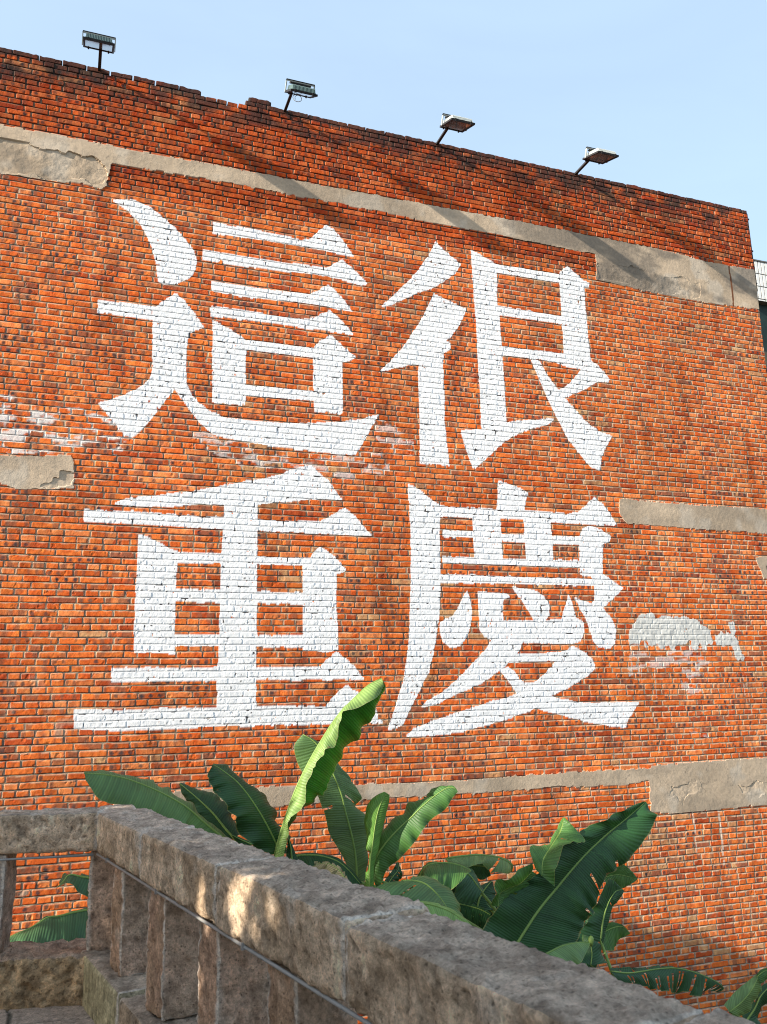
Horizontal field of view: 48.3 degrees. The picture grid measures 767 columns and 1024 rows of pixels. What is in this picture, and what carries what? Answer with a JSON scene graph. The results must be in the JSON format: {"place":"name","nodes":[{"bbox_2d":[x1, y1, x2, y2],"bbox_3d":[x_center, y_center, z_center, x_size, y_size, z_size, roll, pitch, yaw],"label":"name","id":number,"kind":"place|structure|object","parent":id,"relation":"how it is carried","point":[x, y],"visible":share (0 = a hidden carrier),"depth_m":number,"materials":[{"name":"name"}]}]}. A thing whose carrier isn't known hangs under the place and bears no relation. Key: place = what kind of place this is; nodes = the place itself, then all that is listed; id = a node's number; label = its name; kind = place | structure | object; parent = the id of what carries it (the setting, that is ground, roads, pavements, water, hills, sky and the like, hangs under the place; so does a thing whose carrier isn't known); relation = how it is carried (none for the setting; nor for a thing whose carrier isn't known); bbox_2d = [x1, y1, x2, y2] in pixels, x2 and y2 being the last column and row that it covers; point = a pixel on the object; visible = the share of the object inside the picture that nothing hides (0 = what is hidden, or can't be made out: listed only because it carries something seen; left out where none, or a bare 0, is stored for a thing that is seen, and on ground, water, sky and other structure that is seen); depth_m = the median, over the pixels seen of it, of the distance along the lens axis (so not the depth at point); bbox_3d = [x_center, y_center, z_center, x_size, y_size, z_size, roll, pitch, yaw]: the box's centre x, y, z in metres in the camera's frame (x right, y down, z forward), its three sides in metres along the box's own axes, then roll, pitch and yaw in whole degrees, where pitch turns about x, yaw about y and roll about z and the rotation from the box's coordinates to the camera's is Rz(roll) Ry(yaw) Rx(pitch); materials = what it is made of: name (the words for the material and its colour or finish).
{"place":"outdoors","nodes":[
{"label":"outdoors","id":0,"kind":"place"},
{"bbox_2d":[0,0,766,260],"label":"sky","id":1,"kind":"structure","parent":0,"point":[677,89],"materials":[{"name":"blue"}]},
{"bbox_2d":[753,259,766,371],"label":"tiled building","id":2,"kind":"structure","parent":0,"point":[760,266],"depth_m":17.68,"materials":[{"name":"grey tile"}]},
{"bbox_3d":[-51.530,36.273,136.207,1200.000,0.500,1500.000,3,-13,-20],"label":"ground","id":3,"kind":"structure","parent":0,"visible":0},
{"bbox_2d":[10,764,290,942],"bbox_3d":[-1.660,3.962,6.079,2.269,4.165,0.659,6,-15,-31],"label":"banana plant","id":4,"kind":"object","parent":3,"relation":"on","point":[254,812],"visible":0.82,"depth_m":6.41,"materials":[{"name":"green plant"}]},
{"bbox_2d":[274,678,457,895],"bbox_3d":[-0.071,3.714,6.556,1.614,4.785,0.630,3,-13,-20],"label":"banana plant","id":5,"kind":"object","parent":3,"relation":"on","point":[356,834],"visible":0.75,"depth_m":6.83,"materials":[{"name":"green plant"}]},
{"bbox_2d":[0,47,766,1023],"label":"brick wall","id":6,"kind":"structure","parent":3,"relation":"on","point":[310,425],"depth_m":9.37,"materials":[{"name":"orange brick"}]},
{"bbox_2d":[82,30,115,70],"bbox_3d":[-3.002,-4.780,9.007,0.330,0.262,0.781,3,-13,-20],"label":"floodlight","id":7,"kind":"object","parent":6,"relation":"attached to","point":[100,43],"visible":0.99,"depth_m":8.80,"materials":[{"name":"metal"}]},
{"bbox_2d":[284,78,317,112],"bbox_3d":[-0.995,-4.636,9.740,0.330,0.283,0.760,3,-13,-20],"label":"floodlight","id":8,"kind":"object","parent":6,"relation":"attached to","point":[300,88],"visible":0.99,"depth_m":9.54,"materials":[{"name":"metal"}]},
{"bbox_2d":[436,113,474,144],"bbox_3d":[0.800,-4.585,10.385,0.330,0.241,0.795,3,-13,-20],"label":"floodlight","id":9,"kind":"object","parent":6,"relation":"attached to","point":[458,124],"visible":0.96,"depth_m":10.18,"materials":[{"name":"metal"}]},
{"bbox_2d":[574,147,618,174],"bbox_3d":[2.675,-4.486,11.065,0.330,0.233,0.799,3,-13,-20],"label":"floodlight","id":10,"kind":"object","parent":6,"relation":"attached to","point":[599,155],"visible":0.97,"depth_m":10.86,"materials":[{"name":"metal"}]},
{"bbox_2d":[747,214,756,286],"bbox_3d":[5.203,-3.682,12.137,0.059,1.200,0.049,3,-13,-20],"label":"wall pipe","id":11,"kind":"object","parent":6,"relation":"attached to","point":[751,248],"depth_m":12.13,"materials":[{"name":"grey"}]},
{"bbox_2d":[375,854,512,929],"bbox_3d":[0.653,4.488,6.666,1.797,3.288,1.372,3,-13,-20],"label":"banana plant","id":12,"kind":"object","parent":3,"relation":"on","point":[452,888],"visible":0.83,"depth_m":7.06,"materials":[{"name":"green plant"}]},
{"bbox_2d":[482,801,723,996],"bbox_3d":[1.844,4.345,7.091,2.627,3.699,0.874,10,-17,-42],"label":"banana plant","id":13,"kind":"object","parent":3,"relation":"on","point":[548,904],"visible":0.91,"depth_m":7.03,"materials":[{"name":"green plant"}]},
{"bbox_2d":[724,968,766,1023],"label":"banana plant","id":14,"kind":"object","parent":3,"relation":"on","point":[740,1001],"visible":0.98,"depth_m":7.82,"materials":[{"name":"green plant"}]},
{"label":"terrace","id":15,"kind":"structure","parent":3,"relation":"on","visible":0},
{"bbox_2d":[0,1005,94,1023],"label":"terrace floor","id":16,"kind":"structure","parent":15,"relation":"on","point":[76,1014],"depth_m":4.29,"materials":[{"name":"stone"}]},
{"bbox_2d":[0,804,754,1023],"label":"stone balustrade","id":17,"kind":"object","parent":15,"relation":"on","point":[140,953],"visible":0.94,"depth_m":2.93,"materials":[{"name":"stone"}]},
{"bbox_2d":[0,853,372,1023],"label":"conduit","id":18,"kind":"object","parent":17,"relation":"attached to","point":[242,945],"visible":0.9,"depth_m":2.87,"materials":[{"name":"paint"}]}
]}

